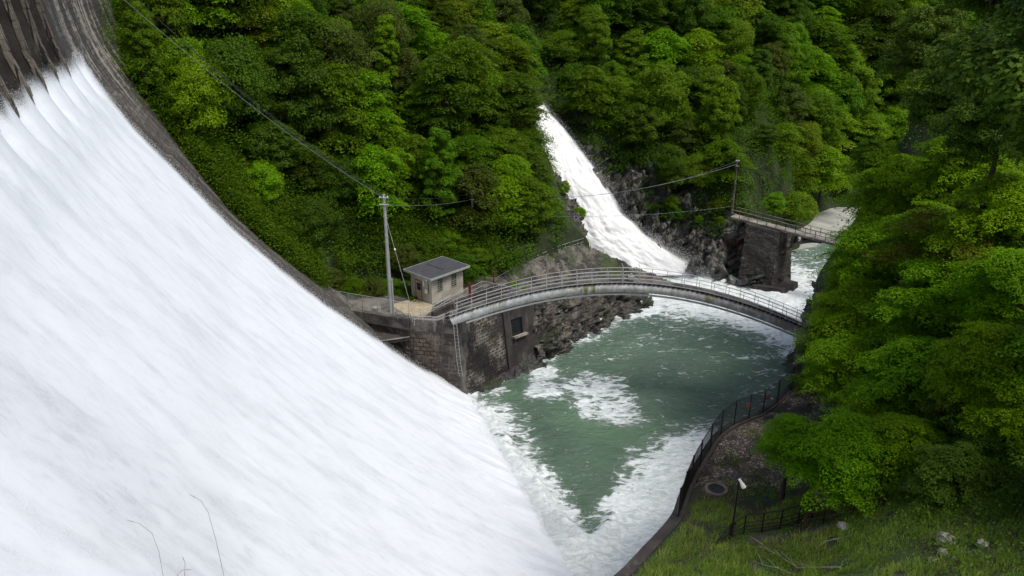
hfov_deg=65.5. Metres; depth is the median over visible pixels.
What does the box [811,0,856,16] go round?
tree
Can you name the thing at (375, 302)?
wire fence
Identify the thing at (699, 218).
shrub
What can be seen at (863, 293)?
tree
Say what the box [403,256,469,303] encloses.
pump house
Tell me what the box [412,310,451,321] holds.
handrail
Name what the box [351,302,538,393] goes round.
retaining wall
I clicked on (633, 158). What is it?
shrub
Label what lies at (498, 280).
terrace paving
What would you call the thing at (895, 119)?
tree
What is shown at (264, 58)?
tree
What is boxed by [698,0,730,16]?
tree
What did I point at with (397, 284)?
shrub
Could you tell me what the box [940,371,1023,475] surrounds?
tree
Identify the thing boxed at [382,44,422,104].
tree
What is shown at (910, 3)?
tree
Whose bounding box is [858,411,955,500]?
tree
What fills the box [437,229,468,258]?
shrub
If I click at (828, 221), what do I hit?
riverside apron
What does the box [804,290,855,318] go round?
tree
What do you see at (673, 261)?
waterfall spray
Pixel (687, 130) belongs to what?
tree
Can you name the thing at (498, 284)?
handrail
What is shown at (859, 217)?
tree
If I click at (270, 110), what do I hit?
tree
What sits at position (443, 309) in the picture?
culvert wall
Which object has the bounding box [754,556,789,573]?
fallen branch
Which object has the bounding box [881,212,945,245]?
rusty bough
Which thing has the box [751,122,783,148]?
tree
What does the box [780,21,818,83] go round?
tree
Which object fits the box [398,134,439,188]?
tree
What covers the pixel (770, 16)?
tree
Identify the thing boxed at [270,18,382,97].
tree
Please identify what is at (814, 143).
tree
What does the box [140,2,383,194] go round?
power line
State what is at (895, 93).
tree
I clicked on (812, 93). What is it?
tree
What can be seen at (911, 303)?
tree
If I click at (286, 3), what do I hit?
tree
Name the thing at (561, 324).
rocky shore
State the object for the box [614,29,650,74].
tree
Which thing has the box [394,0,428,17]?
tree
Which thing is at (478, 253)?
shrub
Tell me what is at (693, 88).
tree
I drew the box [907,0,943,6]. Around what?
tree
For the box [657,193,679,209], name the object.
shrub
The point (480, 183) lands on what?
tree
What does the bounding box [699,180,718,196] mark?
shrub
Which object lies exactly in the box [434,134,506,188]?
tree
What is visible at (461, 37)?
tree
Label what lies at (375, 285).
shrub
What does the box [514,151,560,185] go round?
tree
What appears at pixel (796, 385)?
tree
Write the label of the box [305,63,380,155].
tree
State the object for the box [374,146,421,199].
tree
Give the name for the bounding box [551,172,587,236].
rock cliff
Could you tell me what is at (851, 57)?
tree
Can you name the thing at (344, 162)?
tree
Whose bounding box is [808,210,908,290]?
tree
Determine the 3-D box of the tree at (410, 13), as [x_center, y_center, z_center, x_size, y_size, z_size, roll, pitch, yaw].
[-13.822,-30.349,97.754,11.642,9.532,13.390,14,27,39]
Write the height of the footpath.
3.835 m
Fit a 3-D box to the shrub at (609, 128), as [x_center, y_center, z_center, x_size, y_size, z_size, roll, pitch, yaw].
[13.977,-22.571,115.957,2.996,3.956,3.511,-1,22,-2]
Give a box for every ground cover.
[812,157,1023,575]
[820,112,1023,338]
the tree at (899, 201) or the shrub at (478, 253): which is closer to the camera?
the tree at (899, 201)
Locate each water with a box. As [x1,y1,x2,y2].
[0,52,572,575]
[472,238,838,575]
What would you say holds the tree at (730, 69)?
on the hillside
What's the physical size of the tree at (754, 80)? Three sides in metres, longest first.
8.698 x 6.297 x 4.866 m
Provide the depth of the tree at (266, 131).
77.27 m
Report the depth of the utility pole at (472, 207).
88.84 m
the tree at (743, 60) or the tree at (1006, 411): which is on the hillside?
the tree at (743, 60)
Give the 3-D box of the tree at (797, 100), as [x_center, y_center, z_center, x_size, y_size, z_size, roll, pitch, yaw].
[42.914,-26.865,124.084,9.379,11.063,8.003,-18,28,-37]
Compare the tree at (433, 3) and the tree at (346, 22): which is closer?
the tree at (346, 22)
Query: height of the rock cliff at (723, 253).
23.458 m
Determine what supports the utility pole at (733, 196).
on the rock cliff at (723, 253)
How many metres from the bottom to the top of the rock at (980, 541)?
0.430 m
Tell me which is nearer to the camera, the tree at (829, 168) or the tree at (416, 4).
the tree at (416, 4)
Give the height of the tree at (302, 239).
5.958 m
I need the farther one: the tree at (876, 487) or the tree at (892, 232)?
the tree at (892, 232)
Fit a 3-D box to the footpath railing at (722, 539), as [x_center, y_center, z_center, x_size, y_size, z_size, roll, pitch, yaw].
[12.989,12.003,41.047,5.518,2.142,0.618,-5,22,-11]
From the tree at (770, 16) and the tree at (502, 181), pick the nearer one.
the tree at (502, 181)
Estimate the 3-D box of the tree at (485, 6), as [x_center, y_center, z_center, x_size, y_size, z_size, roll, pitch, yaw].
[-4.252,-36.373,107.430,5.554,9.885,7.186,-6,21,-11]
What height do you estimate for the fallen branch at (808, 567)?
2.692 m
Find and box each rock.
[617,300,637,313]
[624,306,639,313]
[837,521,848,531]
[936,531,955,545]
[938,548,948,555]
[976,538,988,547]
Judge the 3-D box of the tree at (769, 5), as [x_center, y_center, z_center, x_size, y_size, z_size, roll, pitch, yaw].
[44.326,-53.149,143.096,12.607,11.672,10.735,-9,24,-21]
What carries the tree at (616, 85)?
on the hillside
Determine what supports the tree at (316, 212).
on the hillside
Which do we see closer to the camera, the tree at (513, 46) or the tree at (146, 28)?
the tree at (146, 28)
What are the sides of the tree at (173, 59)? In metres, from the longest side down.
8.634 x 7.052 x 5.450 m
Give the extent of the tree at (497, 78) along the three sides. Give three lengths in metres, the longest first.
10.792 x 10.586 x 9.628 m
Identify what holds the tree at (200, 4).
on the hillside
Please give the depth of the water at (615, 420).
76.18 m
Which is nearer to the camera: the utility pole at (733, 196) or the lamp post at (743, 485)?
the lamp post at (743, 485)
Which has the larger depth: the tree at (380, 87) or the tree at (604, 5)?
the tree at (604, 5)
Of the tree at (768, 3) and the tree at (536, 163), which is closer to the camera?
the tree at (536, 163)
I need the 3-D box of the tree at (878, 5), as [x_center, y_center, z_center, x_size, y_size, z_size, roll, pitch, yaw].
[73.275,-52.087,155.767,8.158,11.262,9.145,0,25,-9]
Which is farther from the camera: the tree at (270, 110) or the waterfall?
the waterfall
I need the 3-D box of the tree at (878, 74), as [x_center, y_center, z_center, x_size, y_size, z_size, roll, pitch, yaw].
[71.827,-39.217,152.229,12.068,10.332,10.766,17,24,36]
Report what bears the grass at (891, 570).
on the riverbank
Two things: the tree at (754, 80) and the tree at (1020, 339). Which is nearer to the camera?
the tree at (1020, 339)
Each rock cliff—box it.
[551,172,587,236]
[562,95,764,284]
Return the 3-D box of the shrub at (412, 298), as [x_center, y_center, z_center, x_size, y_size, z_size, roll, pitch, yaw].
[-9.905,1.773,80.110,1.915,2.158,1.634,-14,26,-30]
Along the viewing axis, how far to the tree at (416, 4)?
99.61 m
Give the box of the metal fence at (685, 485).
[677,360,805,516]
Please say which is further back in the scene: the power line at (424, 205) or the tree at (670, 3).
the tree at (670, 3)
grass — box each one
[632,434,1023,575]
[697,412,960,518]
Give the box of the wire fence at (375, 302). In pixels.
[332,290,416,317]
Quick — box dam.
[0,0,416,366]
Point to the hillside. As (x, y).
(544, 242)
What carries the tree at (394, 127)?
on the hillside
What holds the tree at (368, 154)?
on the hillside
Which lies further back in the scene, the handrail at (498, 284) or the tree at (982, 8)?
the handrail at (498, 284)
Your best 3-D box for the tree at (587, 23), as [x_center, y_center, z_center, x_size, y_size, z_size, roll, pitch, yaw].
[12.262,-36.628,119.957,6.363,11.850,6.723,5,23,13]
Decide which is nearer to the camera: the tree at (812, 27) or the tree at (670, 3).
the tree at (670, 3)
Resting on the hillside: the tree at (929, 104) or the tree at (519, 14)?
the tree at (519, 14)
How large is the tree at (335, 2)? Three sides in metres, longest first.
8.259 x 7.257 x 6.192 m
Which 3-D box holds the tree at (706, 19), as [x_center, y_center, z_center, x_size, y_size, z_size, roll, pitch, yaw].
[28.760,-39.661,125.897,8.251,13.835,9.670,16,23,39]
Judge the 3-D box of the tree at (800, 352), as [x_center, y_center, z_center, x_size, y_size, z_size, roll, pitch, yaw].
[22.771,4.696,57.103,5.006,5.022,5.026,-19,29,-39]
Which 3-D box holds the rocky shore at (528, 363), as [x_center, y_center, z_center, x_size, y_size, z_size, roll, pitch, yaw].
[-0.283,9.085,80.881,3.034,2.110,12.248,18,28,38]
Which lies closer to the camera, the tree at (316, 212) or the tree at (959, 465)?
the tree at (959, 465)
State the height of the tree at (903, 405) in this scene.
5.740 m
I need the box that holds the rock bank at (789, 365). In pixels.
[782,299,812,380]
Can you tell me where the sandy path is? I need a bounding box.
[394,299,434,316]
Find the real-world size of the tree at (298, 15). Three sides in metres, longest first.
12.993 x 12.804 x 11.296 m
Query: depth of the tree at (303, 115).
80.20 m
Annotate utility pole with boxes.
[379,194,394,312]
[470,192,473,233]
[731,159,739,215]
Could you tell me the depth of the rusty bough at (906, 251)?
50.51 m
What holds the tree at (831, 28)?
on the hillside
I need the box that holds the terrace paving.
[348,277,515,318]
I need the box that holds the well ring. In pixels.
[704,482,727,498]
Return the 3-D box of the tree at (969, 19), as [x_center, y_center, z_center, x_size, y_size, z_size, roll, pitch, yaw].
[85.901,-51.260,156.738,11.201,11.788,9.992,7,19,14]
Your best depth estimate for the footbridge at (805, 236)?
101.28 m
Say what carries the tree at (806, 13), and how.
on the hillside
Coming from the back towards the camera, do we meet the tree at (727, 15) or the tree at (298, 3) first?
the tree at (727, 15)
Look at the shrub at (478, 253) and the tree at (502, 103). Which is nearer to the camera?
the shrub at (478, 253)
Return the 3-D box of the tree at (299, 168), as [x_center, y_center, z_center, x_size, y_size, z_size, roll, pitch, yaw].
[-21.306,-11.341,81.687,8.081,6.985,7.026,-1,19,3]
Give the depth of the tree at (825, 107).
131.24 m
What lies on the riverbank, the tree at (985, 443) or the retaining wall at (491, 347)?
the tree at (985, 443)
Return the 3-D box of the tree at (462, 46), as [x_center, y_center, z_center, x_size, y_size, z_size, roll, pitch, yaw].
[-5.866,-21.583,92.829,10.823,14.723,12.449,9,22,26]
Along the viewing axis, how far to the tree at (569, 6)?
122.18 m
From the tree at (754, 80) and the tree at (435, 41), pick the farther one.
the tree at (754, 80)
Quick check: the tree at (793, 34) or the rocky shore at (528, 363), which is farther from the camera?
the tree at (793, 34)
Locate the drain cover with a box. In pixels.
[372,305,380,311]
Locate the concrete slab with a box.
[815,485,837,506]
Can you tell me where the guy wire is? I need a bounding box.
[387,223,413,314]
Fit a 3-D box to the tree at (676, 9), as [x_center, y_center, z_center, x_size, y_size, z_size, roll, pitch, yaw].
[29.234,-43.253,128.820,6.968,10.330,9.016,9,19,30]
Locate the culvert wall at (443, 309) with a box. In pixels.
[431,283,510,318]
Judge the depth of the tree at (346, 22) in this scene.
89.69 m
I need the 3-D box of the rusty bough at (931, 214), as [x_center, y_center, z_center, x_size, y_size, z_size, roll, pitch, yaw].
[25.959,-4.586,49.382,5.111,1.992,3.319,0,22,0]
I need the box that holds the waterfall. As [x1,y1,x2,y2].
[535,105,688,275]
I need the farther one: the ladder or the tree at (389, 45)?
the tree at (389, 45)
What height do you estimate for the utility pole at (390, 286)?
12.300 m
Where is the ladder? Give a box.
[452,312,462,375]
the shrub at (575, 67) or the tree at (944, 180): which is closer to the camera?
the tree at (944, 180)
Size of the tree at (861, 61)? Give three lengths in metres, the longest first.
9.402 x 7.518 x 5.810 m
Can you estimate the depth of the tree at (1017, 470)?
33.44 m
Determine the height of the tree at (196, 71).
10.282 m
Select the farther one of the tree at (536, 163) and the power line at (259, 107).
the tree at (536, 163)
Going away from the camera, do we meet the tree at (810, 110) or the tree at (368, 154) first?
the tree at (368, 154)
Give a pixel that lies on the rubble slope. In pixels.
(581, 256)
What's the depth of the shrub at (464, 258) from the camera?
83.56 m
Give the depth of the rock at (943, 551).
32.08 m
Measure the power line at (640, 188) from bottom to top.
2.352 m
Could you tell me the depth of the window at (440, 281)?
78.93 m
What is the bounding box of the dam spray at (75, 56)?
[0,48,468,393]
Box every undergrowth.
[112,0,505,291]
[114,0,1008,299]
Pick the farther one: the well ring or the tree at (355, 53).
the tree at (355, 53)
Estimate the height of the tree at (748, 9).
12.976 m
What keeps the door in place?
in the pump house
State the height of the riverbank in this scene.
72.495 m
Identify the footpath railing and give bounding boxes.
[715,498,815,544]
[800,495,885,533]
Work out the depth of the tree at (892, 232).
52.26 m
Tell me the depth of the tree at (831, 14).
149.72 m
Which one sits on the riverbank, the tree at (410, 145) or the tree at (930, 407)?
the tree at (930, 407)
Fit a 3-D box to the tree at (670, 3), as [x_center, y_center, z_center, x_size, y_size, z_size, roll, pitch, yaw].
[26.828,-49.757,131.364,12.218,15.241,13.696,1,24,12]
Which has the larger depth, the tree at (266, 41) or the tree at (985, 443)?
the tree at (266, 41)
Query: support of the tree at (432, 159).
on the hillside
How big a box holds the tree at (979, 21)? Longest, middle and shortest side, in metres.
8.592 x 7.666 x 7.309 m
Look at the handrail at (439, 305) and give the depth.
76.55 m
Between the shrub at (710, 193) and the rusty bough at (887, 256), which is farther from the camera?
the shrub at (710, 193)
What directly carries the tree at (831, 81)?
on the hillside
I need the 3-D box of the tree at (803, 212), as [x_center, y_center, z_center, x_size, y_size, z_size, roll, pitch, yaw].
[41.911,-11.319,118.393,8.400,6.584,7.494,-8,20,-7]
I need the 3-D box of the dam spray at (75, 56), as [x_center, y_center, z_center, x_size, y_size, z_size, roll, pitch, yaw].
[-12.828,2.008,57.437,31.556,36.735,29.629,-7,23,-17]
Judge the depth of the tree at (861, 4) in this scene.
154.09 m
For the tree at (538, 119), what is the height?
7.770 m
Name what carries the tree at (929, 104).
on the riverbank
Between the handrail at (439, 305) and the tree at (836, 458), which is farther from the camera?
the handrail at (439, 305)
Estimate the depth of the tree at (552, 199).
93.32 m
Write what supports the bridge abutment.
in the water at (615, 420)
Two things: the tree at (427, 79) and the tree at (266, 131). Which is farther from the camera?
the tree at (427, 79)
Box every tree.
[115,0,242,54]
[116,0,169,41]
[119,0,163,99]
[133,0,194,57]
[152,35,212,100]
[165,54,244,134]
[184,0,227,40]
[189,0,288,53]
[190,32,282,139]
[204,0,294,74]
[227,0,315,19]
[232,120,309,171]
[236,83,293,128]
[239,43,331,103]
[239,159,285,201]
[247,16,287,45]
[254,6,354,103]
[258,32,346,143]
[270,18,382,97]
[280,142,339,200]
[285,0,312,33]
[289,194,343,245]
[290,231,315,258]
[303,0,329,17]
[304,154,379,208]
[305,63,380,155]
[307,61,400,146]
[314,15,362,61]
[324,0,376,23]
[332,0,361,36]
[339,143,411,223]
[346,0,449,53]
[348,0,416,70]
[359,67,394,118]
[366,112,411,149]
[369,14,399,106]
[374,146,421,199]
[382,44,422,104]
[393,82,439,128]
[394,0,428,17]
[396,0,437,29]
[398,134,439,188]
[401,52,477,145]
[407,26,449,62]
[414,36,507,146]
[414,64,440,90]
[418,127,463,228]
[422,0,447,20]
[427,3,460,48]
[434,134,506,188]
[441,51,504,109]
[443,24,500,64]
[445,0,482,33]
[446,163,508,230]
[447,36,495,70]
[462,0,498,30]
[472,94,517,136]
[473,19,521,70]
[473,174,535,234]
[474,125,529,166]
[476,70,554,129]
[482,34,543,84]
[488,154,534,208]
[490,0,533,64]
[498,125,553,161]
[499,21,549,97]
[504,176,555,238]
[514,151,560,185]
[518,86,544,129]
[526,0,560,28]
[526,183,564,215]
[538,29,589,64]
[550,0,599,36]
[563,65,617,139]
[568,65,605,96]
[571,3,612,65]
[572,0,638,42]
[589,75,636,125]
[600,0,677,41]
[601,60,632,97]
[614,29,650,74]
[614,102,664,159]
[615,0,666,31]
[627,27,696,85]
[627,53,653,103]
[629,60,693,142]
[645,25,673,53]
[651,143,688,188]
[652,64,706,119]
[661,106,703,133]
[665,120,703,153]
[666,0,676,11]
[668,28,729,76]
[669,0,715,33]
[669,0,718,65]
[679,152,720,197]
[690,64,726,122]
[693,138,755,186]
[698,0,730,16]
[698,77,742,146]
[706,3,743,45]
[708,58,739,84]
[715,17,755,56]
[716,0,770,36]
[722,54,754,78]
[723,80,749,131]
[730,65,766,114]
[744,10,795,56]
[748,49,777,91]
[750,412,821,500]
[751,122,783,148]
[754,0,781,11]
[758,0,781,14]
[758,41,792,89]
[760,191,786,222]
[761,20,804,85]
[766,80,812,130]
[767,0,819,34]
[771,122,809,156]
[773,0,804,23]
[776,406,904,520]
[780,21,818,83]
[781,190,822,226]
[785,328,889,411]
[787,45,840,95]
[787,322,858,360]
[788,278,923,360]
[790,151,830,196]
[790,360,822,397]
[791,8,821,40]
[794,100,820,128]
[794,121,826,169]
[799,86,848,132]
[800,145,862,204]
[804,60,847,96]
[804,91,847,160]
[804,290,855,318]
[807,20,858,58]
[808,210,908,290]
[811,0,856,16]
[811,6,848,43]
[818,259,861,291]
[826,110,865,149]
[827,333,966,429]
[828,60,882,120]
[830,75,868,150]
[830,153,948,224]
[830,380,924,445]
[832,0,884,23]
[833,24,892,65]
[834,42,866,72]
[834,48,857,96]
[835,161,860,187]
[841,113,893,158]
[843,139,900,216]
[843,473,897,515]
[846,204,885,241]
[851,108,886,128]
[852,0,911,58]
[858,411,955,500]
[859,256,992,361]
[862,0,908,31]
[865,57,921,101]
[865,200,983,284]
[866,104,910,148]
[869,71,922,118]
[875,1,974,130]
[877,0,928,51]
[887,135,1023,211]
[895,440,1023,521]
[897,52,990,162]
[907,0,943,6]
[914,388,978,444]
[915,321,1023,426]
[920,173,1023,264]
[921,0,1023,164]
[926,75,1023,298]
[927,245,1023,335]
[929,0,976,30]
[938,420,1023,474]
[939,0,1023,207]
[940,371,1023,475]
[962,25,979,52]
[967,12,997,34]
[974,299,1023,396]
[979,396,1023,496]
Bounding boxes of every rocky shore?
[479,350,543,392]
[533,292,653,367]
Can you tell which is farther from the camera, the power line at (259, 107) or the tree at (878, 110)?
the tree at (878, 110)
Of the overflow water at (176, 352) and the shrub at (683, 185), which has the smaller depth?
the overflow water at (176, 352)
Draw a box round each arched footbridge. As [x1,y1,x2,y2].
[449,264,814,357]
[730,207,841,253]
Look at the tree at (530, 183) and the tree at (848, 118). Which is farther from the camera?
the tree at (848, 118)
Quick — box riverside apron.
[792,207,854,251]
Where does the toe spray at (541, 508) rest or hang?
on the water at (615, 420)
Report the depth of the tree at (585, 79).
115.84 m
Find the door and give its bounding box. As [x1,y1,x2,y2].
[415,279,422,300]
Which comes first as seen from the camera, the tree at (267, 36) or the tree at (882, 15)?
the tree at (267, 36)
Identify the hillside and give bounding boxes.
[162,0,1023,312]
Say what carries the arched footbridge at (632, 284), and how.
on the rock bank at (789, 365)
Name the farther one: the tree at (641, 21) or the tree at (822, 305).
the tree at (641, 21)
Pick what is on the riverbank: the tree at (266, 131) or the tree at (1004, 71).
the tree at (1004, 71)
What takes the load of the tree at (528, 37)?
on the hillside
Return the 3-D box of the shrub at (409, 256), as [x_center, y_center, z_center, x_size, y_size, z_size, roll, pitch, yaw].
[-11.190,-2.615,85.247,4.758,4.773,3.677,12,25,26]
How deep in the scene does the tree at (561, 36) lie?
118.31 m
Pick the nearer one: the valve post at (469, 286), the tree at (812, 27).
the valve post at (469, 286)
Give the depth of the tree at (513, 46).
101.25 m
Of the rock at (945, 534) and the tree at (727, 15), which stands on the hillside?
the tree at (727, 15)
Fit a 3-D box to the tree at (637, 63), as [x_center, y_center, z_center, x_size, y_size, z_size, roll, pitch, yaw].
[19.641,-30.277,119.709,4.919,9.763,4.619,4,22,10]
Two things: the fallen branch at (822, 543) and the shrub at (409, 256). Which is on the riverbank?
the fallen branch at (822, 543)
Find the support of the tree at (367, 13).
on the hillside
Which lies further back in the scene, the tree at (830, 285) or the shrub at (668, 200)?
the shrub at (668, 200)
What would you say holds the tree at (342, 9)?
on the hillside
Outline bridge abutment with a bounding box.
[738,222,797,292]
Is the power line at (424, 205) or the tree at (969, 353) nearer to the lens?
the tree at (969, 353)
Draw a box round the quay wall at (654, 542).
[614,377,804,575]
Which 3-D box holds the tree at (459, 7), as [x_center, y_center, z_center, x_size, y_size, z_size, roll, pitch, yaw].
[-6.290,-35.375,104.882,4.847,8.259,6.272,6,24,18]
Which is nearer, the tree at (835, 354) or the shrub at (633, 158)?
the tree at (835, 354)
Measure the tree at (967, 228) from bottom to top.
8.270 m
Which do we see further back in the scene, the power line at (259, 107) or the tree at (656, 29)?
the tree at (656, 29)
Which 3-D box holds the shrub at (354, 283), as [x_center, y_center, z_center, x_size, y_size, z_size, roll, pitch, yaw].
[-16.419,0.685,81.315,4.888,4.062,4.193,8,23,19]
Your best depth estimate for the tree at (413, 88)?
92.12 m
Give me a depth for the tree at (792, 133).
117.71 m
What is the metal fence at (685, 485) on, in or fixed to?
on the quay wall at (654, 542)
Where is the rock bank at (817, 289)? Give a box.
[793,281,828,350]
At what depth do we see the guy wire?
74.48 m
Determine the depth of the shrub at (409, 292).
80.89 m
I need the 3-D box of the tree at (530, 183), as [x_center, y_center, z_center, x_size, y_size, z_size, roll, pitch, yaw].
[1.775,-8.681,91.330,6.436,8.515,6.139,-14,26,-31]
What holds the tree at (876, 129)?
on the hillside
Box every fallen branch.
[752,537,839,568]
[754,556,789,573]
[817,534,850,547]
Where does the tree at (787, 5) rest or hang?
on the hillside
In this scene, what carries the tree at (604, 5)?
on the hillside
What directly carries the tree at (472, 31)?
on the hillside
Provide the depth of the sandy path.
78.05 m
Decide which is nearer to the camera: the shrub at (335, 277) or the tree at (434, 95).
the shrub at (335, 277)
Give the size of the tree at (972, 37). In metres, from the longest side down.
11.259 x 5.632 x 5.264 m
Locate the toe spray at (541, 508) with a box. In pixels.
[468,392,598,563]
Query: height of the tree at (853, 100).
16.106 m
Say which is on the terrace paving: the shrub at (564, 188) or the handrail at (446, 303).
the handrail at (446, 303)
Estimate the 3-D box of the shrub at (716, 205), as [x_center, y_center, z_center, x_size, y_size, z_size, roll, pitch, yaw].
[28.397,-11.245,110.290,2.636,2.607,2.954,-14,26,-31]
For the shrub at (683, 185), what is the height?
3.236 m
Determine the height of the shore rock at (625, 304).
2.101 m
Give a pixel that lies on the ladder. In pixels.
(457, 349)
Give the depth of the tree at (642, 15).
125.38 m
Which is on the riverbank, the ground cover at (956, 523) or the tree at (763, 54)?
the ground cover at (956, 523)
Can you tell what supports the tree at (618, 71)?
on the hillside
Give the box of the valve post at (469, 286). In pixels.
[468,282,470,300]
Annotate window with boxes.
[437,278,442,291]
[451,273,456,286]
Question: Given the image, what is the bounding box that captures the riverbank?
[631,116,1023,575]
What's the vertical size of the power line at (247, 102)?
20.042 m
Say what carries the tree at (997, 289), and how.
on the riverbank
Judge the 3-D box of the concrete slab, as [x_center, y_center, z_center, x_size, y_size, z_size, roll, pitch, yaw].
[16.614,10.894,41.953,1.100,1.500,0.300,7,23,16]
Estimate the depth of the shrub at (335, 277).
79.12 m
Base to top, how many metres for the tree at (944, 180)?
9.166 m
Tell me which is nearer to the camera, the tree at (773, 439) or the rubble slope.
the tree at (773, 439)
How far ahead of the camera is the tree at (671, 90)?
110.95 m
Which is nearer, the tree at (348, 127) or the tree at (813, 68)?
the tree at (348, 127)
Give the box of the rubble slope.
[498,243,670,297]
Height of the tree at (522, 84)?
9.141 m
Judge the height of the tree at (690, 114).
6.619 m
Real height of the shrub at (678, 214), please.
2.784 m
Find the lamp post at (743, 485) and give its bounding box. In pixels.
[731,478,745,537]
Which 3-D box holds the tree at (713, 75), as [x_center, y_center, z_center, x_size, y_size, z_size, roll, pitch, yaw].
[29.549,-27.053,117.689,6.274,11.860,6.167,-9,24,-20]
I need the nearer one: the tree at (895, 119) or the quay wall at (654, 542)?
the quay wall at (654, 542)
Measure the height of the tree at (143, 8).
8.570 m
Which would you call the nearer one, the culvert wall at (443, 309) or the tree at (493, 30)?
the culvert wall at (443, 309)
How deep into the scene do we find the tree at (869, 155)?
74.24 m
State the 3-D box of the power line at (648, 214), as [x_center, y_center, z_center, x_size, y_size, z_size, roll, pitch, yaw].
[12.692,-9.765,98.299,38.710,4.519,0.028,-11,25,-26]
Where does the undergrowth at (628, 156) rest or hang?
on the hillside
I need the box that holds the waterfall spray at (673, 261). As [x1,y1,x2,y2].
[545,104,721,281]
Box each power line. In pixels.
[126,1,382,197]
[138,0,380,195]
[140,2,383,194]
[399,199,471,205]
[475,164,735,199]
[481,162,733,197]
[576,206,730,216]
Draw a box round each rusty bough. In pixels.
[847,238,922,266]
[864,237,936,263]
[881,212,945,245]
[891,196,965,228]
[902,202,961,231]
[936,238,1007,275]
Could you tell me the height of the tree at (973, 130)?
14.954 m
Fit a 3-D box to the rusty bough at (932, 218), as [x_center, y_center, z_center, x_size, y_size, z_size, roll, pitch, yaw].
[26.850,-4.032,49.043,5.141,2.334,3.472,-6,23,-15]
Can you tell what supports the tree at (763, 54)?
on the hillside
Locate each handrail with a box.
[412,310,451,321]
[414,281,482,325]
[420,295,454,315]
[482,281,521,291]
[498,238,583,277]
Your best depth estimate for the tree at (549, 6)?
122.34 m
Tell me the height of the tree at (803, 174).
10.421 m
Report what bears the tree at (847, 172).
on the hillside
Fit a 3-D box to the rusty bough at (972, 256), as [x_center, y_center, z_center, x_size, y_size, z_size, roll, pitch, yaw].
[25.264,-1.743,42.506,5.048,2.149,3.693,6,23,14]
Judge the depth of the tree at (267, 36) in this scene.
86.81 m
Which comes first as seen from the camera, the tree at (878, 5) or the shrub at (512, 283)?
the shrub at (512, 283)
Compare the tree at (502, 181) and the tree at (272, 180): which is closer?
the tree at (272, 180)
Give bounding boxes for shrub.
[324,267,346,290]
[338,275,369,300]
[359,275,387,297]
[380,277,411,296]
[385,243,423,276]
[393,287,412,297]
[408,233,455,262]
[408,296,417,301]
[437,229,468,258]
[449,252,485,286]
[471,247,493,273]
[503,280,520,289]
[555,62,583,90]
[559,180,570,194]
[572,206,587,217]
[599,119,615,137]
[621,144,645,164]
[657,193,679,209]
[666,205,684,223]
[676,175,691,189]
[693,214,702,223]
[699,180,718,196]
[705,197,727,214]
[714,216,725,223]
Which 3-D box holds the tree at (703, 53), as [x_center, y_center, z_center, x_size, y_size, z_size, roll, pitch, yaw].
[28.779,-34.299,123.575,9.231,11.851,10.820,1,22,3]
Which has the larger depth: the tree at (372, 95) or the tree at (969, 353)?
the tree at (372, 95)
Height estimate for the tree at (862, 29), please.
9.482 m
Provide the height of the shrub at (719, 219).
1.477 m
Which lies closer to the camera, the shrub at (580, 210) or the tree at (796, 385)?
the tree at (796, 385)
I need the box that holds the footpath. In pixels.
[745,516,897,544]
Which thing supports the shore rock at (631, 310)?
on the rocky shore at (561, 324)
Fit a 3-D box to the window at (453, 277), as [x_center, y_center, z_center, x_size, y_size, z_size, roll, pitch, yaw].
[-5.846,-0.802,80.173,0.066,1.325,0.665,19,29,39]
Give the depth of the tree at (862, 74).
143.21 m
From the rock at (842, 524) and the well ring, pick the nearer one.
the rock at (842, 524)
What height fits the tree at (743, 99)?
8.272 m
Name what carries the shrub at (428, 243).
on the hillside
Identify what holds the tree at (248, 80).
on the hillside
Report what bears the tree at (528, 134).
on the hillside
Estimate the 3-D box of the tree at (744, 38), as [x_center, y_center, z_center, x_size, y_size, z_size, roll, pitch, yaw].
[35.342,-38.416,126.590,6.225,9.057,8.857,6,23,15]
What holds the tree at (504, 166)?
on the hillside
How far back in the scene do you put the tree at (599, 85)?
110.33 m
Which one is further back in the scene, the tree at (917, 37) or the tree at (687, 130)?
the tree at (687, 130)
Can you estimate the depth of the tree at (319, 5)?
91.40 m
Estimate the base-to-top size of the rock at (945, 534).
0.746 m
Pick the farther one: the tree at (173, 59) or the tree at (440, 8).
the tree at (440, 8)
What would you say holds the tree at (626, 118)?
on the rock cliff at (723, 253)
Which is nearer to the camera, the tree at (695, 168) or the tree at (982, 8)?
the tree at (982, 8)
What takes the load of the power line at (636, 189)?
attached to the utility pole at (472, 207)
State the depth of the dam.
63.89 m
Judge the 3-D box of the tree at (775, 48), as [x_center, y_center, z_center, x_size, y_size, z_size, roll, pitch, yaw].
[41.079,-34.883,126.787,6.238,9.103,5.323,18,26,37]
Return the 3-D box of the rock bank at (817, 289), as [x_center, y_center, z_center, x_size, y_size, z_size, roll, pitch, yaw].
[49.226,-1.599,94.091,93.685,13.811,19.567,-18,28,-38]
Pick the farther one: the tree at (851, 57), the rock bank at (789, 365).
the tree at (851, 57)

